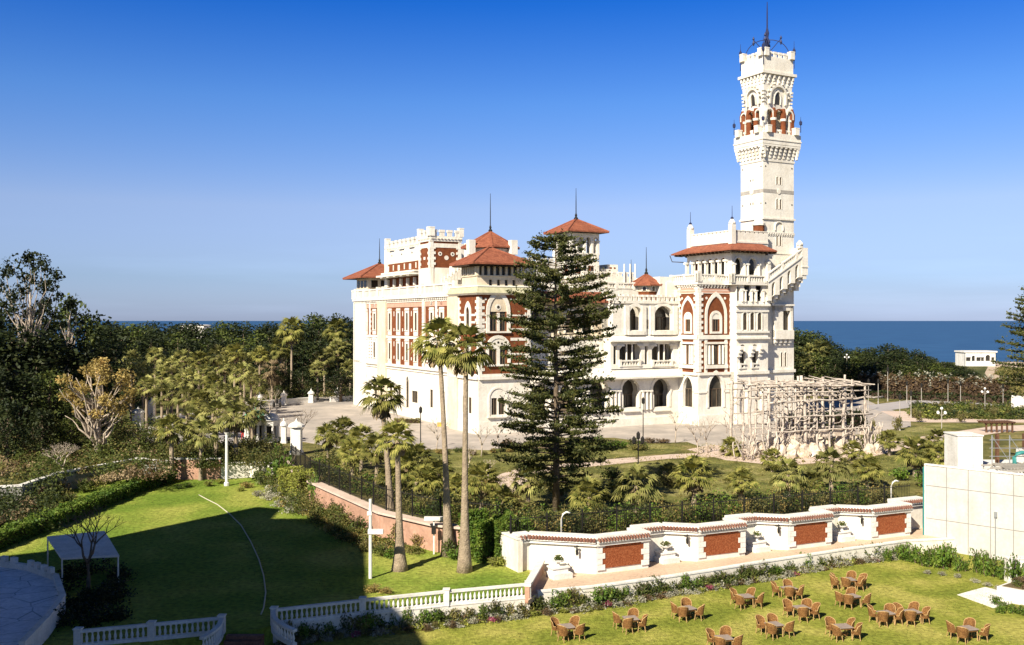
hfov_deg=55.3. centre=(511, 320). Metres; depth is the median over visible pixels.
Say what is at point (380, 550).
shrub
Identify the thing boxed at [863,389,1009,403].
hedge
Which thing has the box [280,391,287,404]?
gate pillar
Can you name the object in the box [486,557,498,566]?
shrub
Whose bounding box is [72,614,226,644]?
balustrade
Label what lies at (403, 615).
shrub
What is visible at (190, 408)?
fan palm
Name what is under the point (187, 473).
garden wall
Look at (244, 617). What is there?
lawn
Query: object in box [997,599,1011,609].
shrub
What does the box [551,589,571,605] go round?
shrub
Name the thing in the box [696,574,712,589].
shrub
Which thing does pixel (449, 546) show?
shrub
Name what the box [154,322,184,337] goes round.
evergreen tree
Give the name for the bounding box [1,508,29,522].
shrub
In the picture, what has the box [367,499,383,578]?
signpost
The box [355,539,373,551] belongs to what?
shrub
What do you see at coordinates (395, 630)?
shrub
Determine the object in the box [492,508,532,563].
hedge
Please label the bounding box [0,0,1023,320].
sky
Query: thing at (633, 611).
wicker armchair
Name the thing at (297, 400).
boundary wall
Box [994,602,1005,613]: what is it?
shrub
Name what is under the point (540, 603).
shrub
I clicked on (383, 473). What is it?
fan palm
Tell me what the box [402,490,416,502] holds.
shrub
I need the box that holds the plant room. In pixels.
[943,432,983,470]
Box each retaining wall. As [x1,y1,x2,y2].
[273,598,529,642]
[536,537,954,607]
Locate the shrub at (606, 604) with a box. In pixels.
[600,600,611,607]
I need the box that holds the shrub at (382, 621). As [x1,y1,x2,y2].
[374,614,384,625]
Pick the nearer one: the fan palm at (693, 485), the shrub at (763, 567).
the shrub at (763, 567)
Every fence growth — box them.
[310,442,578,524]
[312,447,547,520]
[314,453,543,523]
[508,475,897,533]
[509,477,876,531]
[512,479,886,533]
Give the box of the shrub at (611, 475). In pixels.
[600,466,621,480]
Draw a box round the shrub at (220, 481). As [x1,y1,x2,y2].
[215,478,224,483]
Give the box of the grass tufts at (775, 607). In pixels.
[364,561,1013,644]
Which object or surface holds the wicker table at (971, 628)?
on the lawn at (909, 578)
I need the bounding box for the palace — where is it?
[342,2,808,434]
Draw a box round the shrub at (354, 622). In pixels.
[348,615,369,631]
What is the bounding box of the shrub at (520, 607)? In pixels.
[516,602,527,612]
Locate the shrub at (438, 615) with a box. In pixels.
[427,608,443,621]
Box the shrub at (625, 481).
[618,470,640,484]
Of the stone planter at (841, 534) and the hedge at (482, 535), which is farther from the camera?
the stone planter at (841, 534)
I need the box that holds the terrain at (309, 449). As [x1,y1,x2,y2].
[0,387,1023,533]
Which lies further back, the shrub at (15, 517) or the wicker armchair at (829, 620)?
the shrub at (15, 517)
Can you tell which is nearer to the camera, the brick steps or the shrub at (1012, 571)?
the brick steps
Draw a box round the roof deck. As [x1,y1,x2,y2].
[981,433,1023,475]
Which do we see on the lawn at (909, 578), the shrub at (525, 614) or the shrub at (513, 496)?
the shrub at (525, 614)
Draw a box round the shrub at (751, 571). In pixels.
[746,564,758,578]
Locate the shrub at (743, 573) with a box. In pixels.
[736,564,749,581]
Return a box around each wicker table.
[557,623,575,639]
[622,615,638,628]
[679,605,696,619]
[714,634,733,644]
[738,593,753,607]
[764,621,784,637]
[780,585,797,598]
[793,605,810,619]
[834,623,853,639]
[840,577,856,589]
[844,593,861,606]
[876,610,895,625]
[903,608,922,624]
[960,625,978,640]
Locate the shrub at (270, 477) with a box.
[264,476,276,486]
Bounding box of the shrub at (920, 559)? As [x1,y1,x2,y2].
[914,551,926,565]
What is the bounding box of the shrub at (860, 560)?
[857,558,865,563]
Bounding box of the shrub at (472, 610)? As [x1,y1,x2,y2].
[462,607,475,617]
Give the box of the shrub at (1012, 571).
[1003,552,1020,579]
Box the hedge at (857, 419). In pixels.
[781,408,867,433]
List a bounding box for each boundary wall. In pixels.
[262,397,315,405]
[330,396,352,401]
[1011,395,1023,406]
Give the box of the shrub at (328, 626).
[323,621,335,634]
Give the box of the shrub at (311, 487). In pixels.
[307,472,321,500]
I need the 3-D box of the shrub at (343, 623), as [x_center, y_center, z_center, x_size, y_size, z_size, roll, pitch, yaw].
[-9.641,17.359,56.169,0.968,1.424,1.037,0,0,36]
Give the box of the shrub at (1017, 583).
[1011,579,1022,586]
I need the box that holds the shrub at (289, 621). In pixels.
[280,620,292,633]
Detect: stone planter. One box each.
[546,554,572,579]
[654,541,679,564]
[745,531,770,552]
[832,521,854,541]
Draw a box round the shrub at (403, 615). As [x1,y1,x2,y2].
[400,603,413,626]
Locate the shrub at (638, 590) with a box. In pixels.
[631,582,648,596]
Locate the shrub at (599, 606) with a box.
[594,604,602,609]
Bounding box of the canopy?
[47,531,118,582]
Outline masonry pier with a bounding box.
[1003,556,1023,581]
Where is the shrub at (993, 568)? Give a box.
[985,553,1002,577]
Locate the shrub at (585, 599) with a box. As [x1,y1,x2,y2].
[579,594,590,603]
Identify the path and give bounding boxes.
[492,469,549,491]
[548,453,712,466]
[687,425,1023,464]
[881,411,1023,421]
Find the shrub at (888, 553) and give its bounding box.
[881,546,891,560]
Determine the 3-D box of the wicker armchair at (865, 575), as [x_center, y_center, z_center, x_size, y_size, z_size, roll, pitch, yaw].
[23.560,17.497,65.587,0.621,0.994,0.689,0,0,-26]
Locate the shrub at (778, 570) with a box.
[767,564,783,575]
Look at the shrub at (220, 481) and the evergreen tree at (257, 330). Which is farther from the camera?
the evergreen tree at (257, 330)
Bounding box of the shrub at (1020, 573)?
[1017,564,1023,577]
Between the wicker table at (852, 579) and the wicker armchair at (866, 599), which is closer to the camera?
the wicker armchair at (866, 599)
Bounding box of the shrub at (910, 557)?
[906,550,913,561]
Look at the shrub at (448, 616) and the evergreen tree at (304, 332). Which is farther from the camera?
the evergreen tree at (304, 332)
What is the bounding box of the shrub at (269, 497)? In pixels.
[259,494,275,500]
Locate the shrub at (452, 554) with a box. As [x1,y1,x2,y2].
[446,547,458,559]
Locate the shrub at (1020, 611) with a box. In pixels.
[1016,604,1023,614]
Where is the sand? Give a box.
[985,362,1023,393]
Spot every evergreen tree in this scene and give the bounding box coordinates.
[0,300,56,374]
[0,310,14,374]
[0,325,71,420]
[0,329,42,413]
[0,364,37,436]
[0,372,56,451]
[0,397,30,463]
[5,305,73,377]
[11,331,101,431]
[14,367,93,448]
[20,407,64,453]
[43,293,108,369]
[45,340,106,423]
[46,417,90,451]
[53,310,122,384]
[53,390,91,441]
[73,338,135,425]
[78,389,110,432]
[82,321,140,392]
[111,347,157,409]
[114,322,142,344]
[117,323,147,348]
[122,334,176,400]
[134,328,174,365]
[134,348,175,381]
[137,325,167,348]
[138,320,171,354]
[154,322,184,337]
[157,330,202,380]
[158,356,187,393]
[164,323,197,366]
[165,322,212,349]
[170,321,201,337]
[175,339,207,374]
[175,365,206,396]
[195,329,225,368]
[196,320,242,342]
[200,338,229,380]
[200,360,238,393]
[201,329,246,350]
[207,321,230,335]
[214,341,256,385]
[223,321,261,371]
[224,321,247,343]
[228,341,283,390]
[233,331,277,372]
[239,367,270,395]
[245,324,268,347]
[252,325,303,375]
[254,321,279,368]
[264,343,306,385]
[267,366,295,397]
[278,325,316,382]
[285,367,318,397]
[293,312,329,349]
[293,339,348,392]
[297,322,329,382]
[310,315,328,339]
[313,368,352,401]
[317,313,352,365]
[324,318,352,370]
[325,339,352,386]
[794,327,809,341]
[794,332,818,363]
[794,345,814,390]
[794,346,804,377]
[796,335,826,380]
[797,351,835,387]
[805,330,833,342]
[805,331,840,353]
[806,354,849,389]
[808,345,840,387]
[820,349,842,380]
[823,357,854,393]
[831,343,851,357]
[838,354,860,381]
[843,363,883,389]
[844,355,868,389]
[849,347,869,364]
[851,351,880,371]
[854,361,885,380]
[861,347,881,363]
[866,343,906,366]
[872,360,906,378]
[874,350,897,370]
[881,351,913,376]
[886,353,922,375]
[889,364,916,379]
[895,348,913,364]
[896,349,931,372]
[900,365,927,380]
[909,358,932,379]
[917,371,943,379]
[921,357,937,371]
[923,362,950,376]
[927,356,941,367]
[933,361,950,373]
[936,367,954,378]
[946,364,966,377]
[948,370,970,380]
[958,366,974,375]
[960,369,979,378]
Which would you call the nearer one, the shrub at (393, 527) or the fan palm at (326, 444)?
the shrub at (393, 527)
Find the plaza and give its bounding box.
[242,396,910,449]
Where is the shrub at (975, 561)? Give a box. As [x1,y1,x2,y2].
[968,548,982,572]
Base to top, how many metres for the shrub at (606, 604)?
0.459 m
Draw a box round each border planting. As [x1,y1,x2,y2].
[255,481,309,514]
[262,470,423,553]
[265,480,392,549]
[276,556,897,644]
[286,549,918,643]
[297,556,876,644]
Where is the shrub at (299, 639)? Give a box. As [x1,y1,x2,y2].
[294,636,305,644]
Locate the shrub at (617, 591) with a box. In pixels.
[612,587,622,601]
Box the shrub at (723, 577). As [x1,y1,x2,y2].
[716,570,731,584]
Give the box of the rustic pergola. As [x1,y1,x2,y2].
[715,375,885,460]
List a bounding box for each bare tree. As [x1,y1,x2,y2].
[43,441,79,480]
[58,506,126,593]
[262,388,285,412]
[293,409,313,430]
[429,419,447,449]
[468,444,477,467]
[472,425,493,455]
[669,411,692,442]
[685,421,710,453]
[691,416,718,452]
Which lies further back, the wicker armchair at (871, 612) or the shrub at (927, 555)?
the shrub at (927, 555)
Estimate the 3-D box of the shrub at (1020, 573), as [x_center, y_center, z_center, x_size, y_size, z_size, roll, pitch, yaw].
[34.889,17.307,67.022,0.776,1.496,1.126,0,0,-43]
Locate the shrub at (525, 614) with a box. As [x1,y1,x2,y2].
[519,610,530,616]
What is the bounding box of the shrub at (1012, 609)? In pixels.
[1007,603,1017,612]
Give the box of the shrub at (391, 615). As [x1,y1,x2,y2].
[389,613,397,625]
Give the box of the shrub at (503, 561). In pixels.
[496,555,506,565]
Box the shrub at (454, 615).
[450,608,461,620]
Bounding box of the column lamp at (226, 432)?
[224,428,228,485]
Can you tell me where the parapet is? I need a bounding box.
[0,555,65,644]
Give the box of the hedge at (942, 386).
[856,369,1010,399]
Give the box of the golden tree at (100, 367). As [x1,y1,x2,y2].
[55,356,142,455]
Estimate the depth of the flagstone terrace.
55.93 m
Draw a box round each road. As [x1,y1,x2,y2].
[124,413,242,445]
[862,400,1009,410]
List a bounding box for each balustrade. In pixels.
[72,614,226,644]
[199,618,223,644]
[269,580,531,624]
[271,610,296,644]
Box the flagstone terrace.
[0,567,58,644]
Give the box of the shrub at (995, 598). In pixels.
[988,594,1003,604]
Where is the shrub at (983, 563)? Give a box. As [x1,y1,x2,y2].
[977,550,992,575]
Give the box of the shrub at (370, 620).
[357,608,377,628]
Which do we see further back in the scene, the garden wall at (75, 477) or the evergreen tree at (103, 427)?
the evergreen tree at (103, 427)
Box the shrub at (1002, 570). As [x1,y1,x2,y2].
[995,558,1004,579]
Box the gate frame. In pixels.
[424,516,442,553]
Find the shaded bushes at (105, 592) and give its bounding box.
[50,557,137,635]
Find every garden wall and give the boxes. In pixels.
[0,458,167,502]
[174,457,221,479]
[221,461,277,478]
[287,460,459,552]
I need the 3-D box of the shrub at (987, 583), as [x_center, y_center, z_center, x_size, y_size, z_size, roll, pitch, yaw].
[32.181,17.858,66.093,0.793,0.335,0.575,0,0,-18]
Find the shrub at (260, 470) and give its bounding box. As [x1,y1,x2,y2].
[251,468,265,480]
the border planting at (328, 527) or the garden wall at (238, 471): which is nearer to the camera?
the border planting at (328, 527)
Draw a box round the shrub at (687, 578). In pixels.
[680,572,690,590]
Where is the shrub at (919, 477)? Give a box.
[912,470,922,485]
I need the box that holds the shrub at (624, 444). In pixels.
[619,440,627,447]
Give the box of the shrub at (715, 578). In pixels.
[707,572,722,585]
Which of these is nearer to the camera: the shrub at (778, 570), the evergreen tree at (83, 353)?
the shrub at (778, 570)
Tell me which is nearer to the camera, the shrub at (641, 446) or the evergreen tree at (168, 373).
the shrub at (641, 446)
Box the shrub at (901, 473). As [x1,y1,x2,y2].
[888,465,908,480]
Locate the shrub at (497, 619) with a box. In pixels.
[494,615,502,622]
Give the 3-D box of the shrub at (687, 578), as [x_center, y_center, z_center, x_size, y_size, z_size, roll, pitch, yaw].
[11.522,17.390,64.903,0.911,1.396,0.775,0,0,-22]
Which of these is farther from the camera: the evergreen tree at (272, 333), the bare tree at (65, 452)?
the evergreen tree at (272, 333)
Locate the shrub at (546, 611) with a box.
[541,607,551,615]
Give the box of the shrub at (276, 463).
[265,451,295,483]
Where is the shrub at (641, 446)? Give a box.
[627,443,648,449]
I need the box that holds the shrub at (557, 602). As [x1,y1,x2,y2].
[546,594,563,607]
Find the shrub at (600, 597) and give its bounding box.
[590,584,612,603]
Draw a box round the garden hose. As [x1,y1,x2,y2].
[199,495,265,614]
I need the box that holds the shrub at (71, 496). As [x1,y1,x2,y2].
[61,493,75,501]
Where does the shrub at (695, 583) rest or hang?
on the lawn at (909, 578)
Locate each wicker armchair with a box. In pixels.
[550,617,559,636]
[557,625,568,640]
[569,615,579,632]
[574,623,585,640]
[612,611,622,628]
[622,618,633,632]
[627,608,638,627]
[637,614,647,632]
[670,601,680,618]
[677,607,688,622]
[681,597,691,615]
[694,604,704,620]
[705,628,714,644]
[714,636,726,644]
[719,625,731,644]
[729,588,737,604]
[731,634,743,644]
[734,594,744,609]
[745,587,755,604]
[754,592,764,608]
[755,614,766,634]
[765,622,777,638]
[766,613,778,632]
[770,581,779,596]
[782,598,792,616]
[783,579,792,594]
[783,620,794,637]
[784,587,794,599]
[795,584,804,599]
[797,607,808,622]
[801,598,811,607]
[810,602,820,620]
[825,616,835,636]
[829,574,838,590]
[830,572,839,587]
[831,623,842,642]
[835,591,845,606]
[841,577,850,590]
[843,594,853,609]
[843,617,855,635]
[845,587,856,601]
[846,570,856,586]
[851,622,862,640]
[855,576,864,591]
[857,573,867,589]
[861,593,871,607]
[867,604,876,622]
[877,611,888,627]
[884,603,895,617]
[893,602,904,620]
[893,607,903,625]
[904,610,916,625]
[907,601,919,618]
[919,606,930,623]
[946,620,957,638]
[956,626,968,644]
[963,617,975,636]
[979,623,990,641]
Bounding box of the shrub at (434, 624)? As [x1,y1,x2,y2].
[431,621,437,628]
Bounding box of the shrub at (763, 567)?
[756,559,768,574]
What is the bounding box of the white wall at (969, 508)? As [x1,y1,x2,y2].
[923,463,1023,559]
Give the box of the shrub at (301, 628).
[298,620,309,640]
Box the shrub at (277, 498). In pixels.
[270,496,282,501]
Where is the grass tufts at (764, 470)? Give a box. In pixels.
[419,438,940,506]
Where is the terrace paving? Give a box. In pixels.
[528,528,939,604]
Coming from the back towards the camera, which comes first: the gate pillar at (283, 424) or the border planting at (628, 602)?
the gate pillar at (283, 424)
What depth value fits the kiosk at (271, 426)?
124.13 m
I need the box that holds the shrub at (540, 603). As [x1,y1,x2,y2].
[534,595,548,609]
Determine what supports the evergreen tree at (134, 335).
on the scrub at (158, 407)
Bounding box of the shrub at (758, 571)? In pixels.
[754,568,761,580]
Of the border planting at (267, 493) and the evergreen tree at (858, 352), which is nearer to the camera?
the border planting at (267, 493)
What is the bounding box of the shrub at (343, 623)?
[339,610,352,631]
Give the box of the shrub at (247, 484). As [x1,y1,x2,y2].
[239,482,253,487]
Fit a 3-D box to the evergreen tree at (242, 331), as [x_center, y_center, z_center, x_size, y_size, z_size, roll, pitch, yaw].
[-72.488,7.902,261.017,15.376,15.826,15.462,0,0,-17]
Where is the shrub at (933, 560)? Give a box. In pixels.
[929,544,940,568]
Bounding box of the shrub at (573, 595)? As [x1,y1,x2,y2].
[565,586,583,606]
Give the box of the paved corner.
[957,587,1010,607]
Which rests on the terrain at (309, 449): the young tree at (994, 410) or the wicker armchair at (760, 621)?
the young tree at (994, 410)
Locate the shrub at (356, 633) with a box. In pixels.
[351,630,360,636]
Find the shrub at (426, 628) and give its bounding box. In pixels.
[420,626,434,631]
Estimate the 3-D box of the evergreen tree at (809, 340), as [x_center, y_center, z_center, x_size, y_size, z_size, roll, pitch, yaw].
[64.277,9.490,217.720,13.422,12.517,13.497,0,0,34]
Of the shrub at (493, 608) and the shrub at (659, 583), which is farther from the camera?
the shrub at (659, 583)
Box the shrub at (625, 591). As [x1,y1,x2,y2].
[622,584,629,597]
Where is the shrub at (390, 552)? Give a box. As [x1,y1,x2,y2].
[384,547,393,558]
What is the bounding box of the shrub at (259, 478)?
[253,470,269,484]
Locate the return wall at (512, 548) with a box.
[500,531,523,572]
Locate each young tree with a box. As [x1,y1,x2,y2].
[891,415,902,429]
[909,408,917,417]
[915,409,924,421]
[956,414,965,421]
[969,402,976,410]
[989,407,998,417]
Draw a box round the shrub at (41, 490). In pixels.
[27,486,52,501]
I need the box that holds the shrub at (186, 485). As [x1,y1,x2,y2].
[182,481,191,487]
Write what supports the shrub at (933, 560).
on the lawn at (909, 578)
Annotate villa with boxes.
[954,350,996,365]
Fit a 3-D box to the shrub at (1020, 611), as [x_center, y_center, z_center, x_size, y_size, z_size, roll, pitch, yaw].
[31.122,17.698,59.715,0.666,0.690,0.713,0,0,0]
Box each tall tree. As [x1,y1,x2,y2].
[0,249,65,432]
[55,295,85,371]
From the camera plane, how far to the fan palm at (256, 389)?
177.13 m
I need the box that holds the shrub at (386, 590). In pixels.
[378,587,392,593]
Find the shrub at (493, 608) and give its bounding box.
[487,597,501,616]
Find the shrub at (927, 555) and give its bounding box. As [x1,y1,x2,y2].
[922,545,933,566]
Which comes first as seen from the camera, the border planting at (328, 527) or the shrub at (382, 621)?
the shrub at (382, 621)
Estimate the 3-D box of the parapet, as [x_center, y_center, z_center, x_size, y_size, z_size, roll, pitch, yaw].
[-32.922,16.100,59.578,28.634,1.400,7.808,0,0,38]
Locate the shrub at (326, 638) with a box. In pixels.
[321,634,331,641]
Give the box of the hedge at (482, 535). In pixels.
[457,507,494,563]
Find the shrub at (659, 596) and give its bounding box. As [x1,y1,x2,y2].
[655,593,665,598]
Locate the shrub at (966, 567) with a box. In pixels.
[962,559,970,571]
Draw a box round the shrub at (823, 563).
[817,556,824,565]
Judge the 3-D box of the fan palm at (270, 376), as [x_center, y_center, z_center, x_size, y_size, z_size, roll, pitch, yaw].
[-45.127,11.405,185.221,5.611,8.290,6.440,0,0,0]
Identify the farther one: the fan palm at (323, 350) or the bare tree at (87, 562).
the fan palm at (323, 350)
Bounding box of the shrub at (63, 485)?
[55,479,70,490]
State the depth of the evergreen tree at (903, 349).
237.41 m
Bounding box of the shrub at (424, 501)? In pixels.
[413,495,434,510]
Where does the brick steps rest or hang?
on the lawn at (909, 578)
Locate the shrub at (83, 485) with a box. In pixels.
[77,477,93,491]
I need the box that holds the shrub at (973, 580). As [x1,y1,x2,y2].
[970,577,980,582]
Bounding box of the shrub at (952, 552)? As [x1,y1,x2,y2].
[944,542,956,566]
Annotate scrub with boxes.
[0,362,332,455]
[824,362,1011,398]
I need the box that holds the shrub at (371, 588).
[363,583,381,592]
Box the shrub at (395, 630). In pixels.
[390,626,399,633]
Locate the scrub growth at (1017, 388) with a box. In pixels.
[989,365,1023,393]
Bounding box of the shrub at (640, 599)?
[635,595,646,602]
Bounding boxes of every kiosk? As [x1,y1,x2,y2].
[243,407,264,441]
[262,410,280,442]
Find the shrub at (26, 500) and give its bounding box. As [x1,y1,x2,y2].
[13,495,38,510]
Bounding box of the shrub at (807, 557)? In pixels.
[799,552,811,566]
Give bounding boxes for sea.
[5,321,1023,361]
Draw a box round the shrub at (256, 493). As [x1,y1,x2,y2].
[251,490,262,495]
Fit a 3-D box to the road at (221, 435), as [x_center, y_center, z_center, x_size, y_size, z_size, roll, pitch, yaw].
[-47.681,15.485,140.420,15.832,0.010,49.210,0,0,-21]
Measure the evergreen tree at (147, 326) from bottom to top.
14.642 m
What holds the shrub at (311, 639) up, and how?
on the lawn at (909, 578)
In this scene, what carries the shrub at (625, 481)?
on the garden lawn at (672, 495)
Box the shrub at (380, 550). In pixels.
[372,544,388,556]
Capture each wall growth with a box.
[0,465,66,510]
[0,468,70,533]
[22,463,113,498]
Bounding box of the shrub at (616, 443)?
[611,439,623,448]
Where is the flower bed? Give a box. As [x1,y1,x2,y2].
[997,582,1023,604]
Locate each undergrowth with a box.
[0,408,175,480]
[0,419,178,481]
[119,374,352,400]
[135,376,352,400]
[147,434,290,469]
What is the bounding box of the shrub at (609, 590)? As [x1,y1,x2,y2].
[607,585,615,599]
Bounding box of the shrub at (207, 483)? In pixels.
[203,480,214,485]
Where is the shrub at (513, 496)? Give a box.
[502,490,520,503]
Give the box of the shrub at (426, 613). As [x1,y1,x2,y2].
[417,608,431,624]
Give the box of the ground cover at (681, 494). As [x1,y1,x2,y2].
[426,455,922,506]
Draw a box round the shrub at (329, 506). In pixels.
[326,502,338,514]
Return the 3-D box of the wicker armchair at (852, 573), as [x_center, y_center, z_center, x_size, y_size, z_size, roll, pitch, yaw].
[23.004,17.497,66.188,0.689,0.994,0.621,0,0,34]
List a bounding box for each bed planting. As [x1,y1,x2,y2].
[904,400,1023,418]
[904,400,1023,419]
[904,402,1017,418]
[907,401,1023,419]
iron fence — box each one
[291,443,499,522]
[510,484,909,533]
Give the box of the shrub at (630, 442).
[627,438,640,446]
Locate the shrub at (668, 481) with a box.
[659,472,680,487]
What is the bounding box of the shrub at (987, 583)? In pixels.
[982,581,992,586]
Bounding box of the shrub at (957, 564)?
[951,552,965,571]
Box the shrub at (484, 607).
[478,603,487,615]
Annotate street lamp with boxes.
[272,398,280,407]
[419,406,421,441]
[632,431,643,463]
[642,397,644,436]
[867,379,869,410]
[887,367,888,400]
[898,394,900,430]
[937,407,946,439]
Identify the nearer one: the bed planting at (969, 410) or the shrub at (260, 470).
the shrub at (260, 470)
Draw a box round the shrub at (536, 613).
[530,610,541,615]
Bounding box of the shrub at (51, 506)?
[43,502,58,509]
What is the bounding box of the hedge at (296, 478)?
[276,465,315,500]
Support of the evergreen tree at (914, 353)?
on the scrub at (981, 370)
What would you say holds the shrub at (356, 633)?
on the lawn at (909, 578)
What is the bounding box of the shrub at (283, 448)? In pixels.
[266,443,287,456]
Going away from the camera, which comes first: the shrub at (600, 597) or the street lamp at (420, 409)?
the shrub at (600, 597)
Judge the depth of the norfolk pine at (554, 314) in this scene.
78.47 m
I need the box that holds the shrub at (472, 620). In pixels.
[467,617,476,623]
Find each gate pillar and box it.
[131,406,144,426]
[148,397,155,423]
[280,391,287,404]
[280,418,287,443]
[288,418,304,454]
[308,389,314,402]
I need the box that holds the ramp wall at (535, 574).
[524,560,544,602]
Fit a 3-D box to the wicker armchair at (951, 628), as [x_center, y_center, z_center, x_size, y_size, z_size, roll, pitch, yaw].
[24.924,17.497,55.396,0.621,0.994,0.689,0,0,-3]
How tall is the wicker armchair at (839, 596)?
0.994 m
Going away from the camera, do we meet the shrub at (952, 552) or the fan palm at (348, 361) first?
the shrub at (952, 552)
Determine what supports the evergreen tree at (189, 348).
on the scrub at (158, 407)
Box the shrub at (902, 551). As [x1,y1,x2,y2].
[898,544,911,561]
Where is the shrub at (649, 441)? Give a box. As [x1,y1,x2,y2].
[644,437,660,442]
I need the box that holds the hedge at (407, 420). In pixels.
[393,417,419,422]
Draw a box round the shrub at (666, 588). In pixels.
[658,582,672,592]
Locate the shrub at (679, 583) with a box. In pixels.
[670,579,682,589]
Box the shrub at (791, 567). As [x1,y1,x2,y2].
[784,561,794,570]
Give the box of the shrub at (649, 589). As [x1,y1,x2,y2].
[642,582,654,596]
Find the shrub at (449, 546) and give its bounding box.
[440,537,456,557]
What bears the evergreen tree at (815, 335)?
on the terrain at (309, 449)
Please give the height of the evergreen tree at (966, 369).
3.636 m
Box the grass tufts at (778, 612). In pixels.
[316,559,1021,644]
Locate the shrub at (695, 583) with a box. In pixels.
[690,578,703,587]
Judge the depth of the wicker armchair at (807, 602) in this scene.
59.74 m
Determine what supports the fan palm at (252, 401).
on the terrain at (309, 449)
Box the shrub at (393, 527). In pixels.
[390,523,395,536]
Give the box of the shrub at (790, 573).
[786,570,795,576]
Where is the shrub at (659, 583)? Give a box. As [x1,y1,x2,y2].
[646,573,663,592]
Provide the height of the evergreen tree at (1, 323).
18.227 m
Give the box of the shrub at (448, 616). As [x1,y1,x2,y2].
[441,610,451,620]
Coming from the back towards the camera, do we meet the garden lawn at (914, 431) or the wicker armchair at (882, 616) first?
the garden lawn at (914, 431)
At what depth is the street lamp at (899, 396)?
137.33 m
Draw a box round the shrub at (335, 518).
[331,511,352,527]
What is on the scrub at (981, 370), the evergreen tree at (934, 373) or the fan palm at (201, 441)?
the evergreen tree at (934, 373)
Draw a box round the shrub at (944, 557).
[934,540,951,569]
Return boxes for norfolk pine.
[487,228,623,510]
[988,286,1023,398]
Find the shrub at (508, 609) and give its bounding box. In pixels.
[506,601,514,613]
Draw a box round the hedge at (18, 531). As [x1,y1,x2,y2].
[0,470,177,549]
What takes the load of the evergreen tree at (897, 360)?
on the scrub at (981, 370)
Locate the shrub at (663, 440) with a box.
[653,438,669,442]
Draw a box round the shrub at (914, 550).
[905,542,923,563]
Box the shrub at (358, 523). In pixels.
[348,515,368,532]
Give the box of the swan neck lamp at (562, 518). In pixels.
[561,511,569,531]
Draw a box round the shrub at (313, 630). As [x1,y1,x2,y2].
[308,623,320,637]
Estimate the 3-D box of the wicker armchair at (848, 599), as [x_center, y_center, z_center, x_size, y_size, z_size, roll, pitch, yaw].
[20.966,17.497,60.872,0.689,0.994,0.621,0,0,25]
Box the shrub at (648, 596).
[644,594,653,600]
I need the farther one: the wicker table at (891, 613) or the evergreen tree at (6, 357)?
the evergreen tree at (6, 357)
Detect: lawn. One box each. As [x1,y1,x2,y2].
[0,476,529,644]
[268,553,1023,644]
[391,440,686,499]
[516,449,941,515]
[866,424,1000,441]
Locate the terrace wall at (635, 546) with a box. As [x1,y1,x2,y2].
[513,496,922,573]
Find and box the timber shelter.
[977,420,1015,432]
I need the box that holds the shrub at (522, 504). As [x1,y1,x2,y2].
[512,497,534,511]
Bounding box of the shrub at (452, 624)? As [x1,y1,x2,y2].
[447,620,456,628]
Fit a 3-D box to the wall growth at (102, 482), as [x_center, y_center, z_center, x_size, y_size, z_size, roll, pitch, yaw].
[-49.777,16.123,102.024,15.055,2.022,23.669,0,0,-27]
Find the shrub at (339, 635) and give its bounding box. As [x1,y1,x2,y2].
[335,632,344,639]
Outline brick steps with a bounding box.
[224,634,263,644]
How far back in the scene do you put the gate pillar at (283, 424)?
123.00 m
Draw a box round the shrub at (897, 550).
[894,544,905,559]
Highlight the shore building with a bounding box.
[182,325,209,343]
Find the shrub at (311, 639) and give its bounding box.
[309,635,316,642]
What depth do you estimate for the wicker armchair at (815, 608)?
58.94 m
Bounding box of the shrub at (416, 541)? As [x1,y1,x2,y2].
[409,533,425,547]
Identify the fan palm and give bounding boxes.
[117,349,141,420]
[132,360,154,420]
[134,374,159,429]
[146,347,166,415]
[148,363,173,417]
[150,413,191,481]
[151,382,183,434]
[162,355,182,414]
[166,374,190,416]
[169,383,200,423]
[172,348,193,414]
[175,403,211,440]
[176,366,200,423]
[180,416,219,479]
[187,389,216,435]
[188,350,210,407]
[194,364,215,385]
[194,396,233,455]
[199,373,224,419]
[205,344,227,413]
[208,381,232,432]
[211,354,234,413]
[215,396,255,457]
[222,342,245,395]
[224,386,245,417]
[227,361,252,412]
[237,395,273,440]
[238,352,252,401]
[242,366,261,410]
[242,372,267,399]
[250,345,271,393]
[258,359,286,399]
[269,337,296,392]
[275,316,304,387]
[307,360,327,399]
[310,346,336,395]
[314,422,338,462]
[320,317,350,387]
[324,415,358,466]
[325,338,352,387]
[335,437,367,474]
[340,358,352,387]
[346,423,375,471]
[358,374,406,510]
[358,432,393,484]
[373,419,419,571]
[374,466,408,494]
[390,450,422,491]
[400,441,434,484]
[404,463,442,494]
[405,317,460,556]
[425,455,457,494]
[434,322,497,573]
[439,471,474,500]
[468,460,504,509]
[489,483,518,509]
[509,462,549,509]
[546,473,571,498]
[565,474,612,518]
[602,479,628,502]
[611,463,662,512]
[656,462,681,485]
[667,453,718,505]
[718,435,742,456]
[722,464,760,499]
[758,448,786,471]
[767,457,807,496]
[794,352,812,380]
[799,468,823,494]
[803,343,817,390]
[812,339,833,387]
[812,446,853,490]
[838,439,865,462]
[849,452,887,486]
[875,429,901,455]
[894,434,938,476]
[921,439,943,466]
[925,428,944,460]

